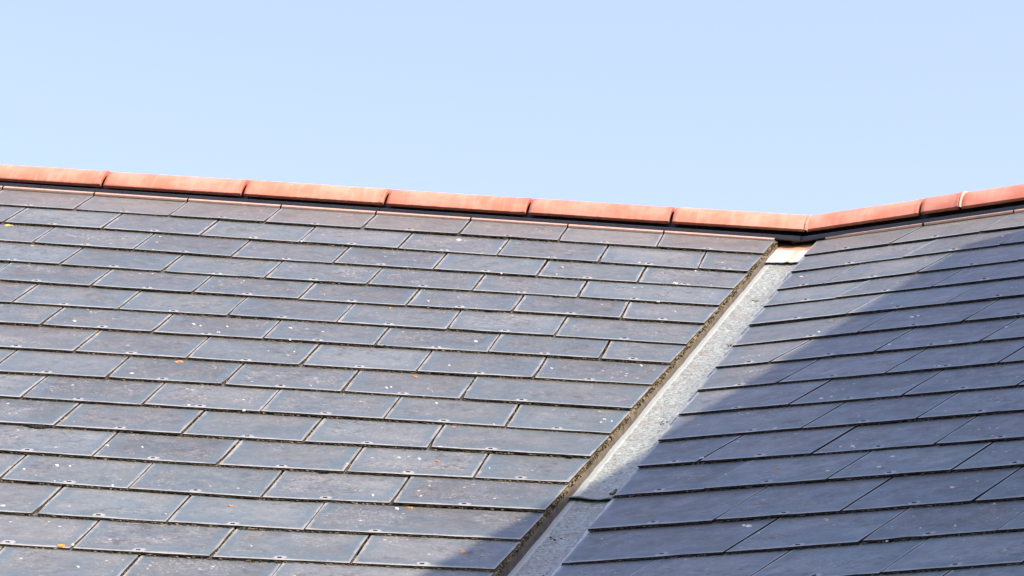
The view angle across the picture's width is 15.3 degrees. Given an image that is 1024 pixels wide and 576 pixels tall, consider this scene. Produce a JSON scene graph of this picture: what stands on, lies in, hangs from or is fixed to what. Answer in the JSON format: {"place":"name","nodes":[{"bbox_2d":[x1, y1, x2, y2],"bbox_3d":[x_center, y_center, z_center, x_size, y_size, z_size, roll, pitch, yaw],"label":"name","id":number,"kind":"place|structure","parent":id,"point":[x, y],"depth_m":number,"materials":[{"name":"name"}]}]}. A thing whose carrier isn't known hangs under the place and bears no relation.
{"place":"outdoors","nodes":[
{"label":"outdoors","id":0,"kind":"place"},
{"bbox_2d":[0,164,1023,575],"bbox_3d":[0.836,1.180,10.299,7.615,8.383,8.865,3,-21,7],"label":"slate roofed house","id":1,"kind":"structure","parent":0,"point":[210,376],"depth_m":9.55,"materials":[{"name":"stone"}]},
{"bbox_2d":[0,0,1023,214],"label":"sky","id":2,"kind":"structure","parent":0,"point":[801,107],"materials":[{"name":"blue"}]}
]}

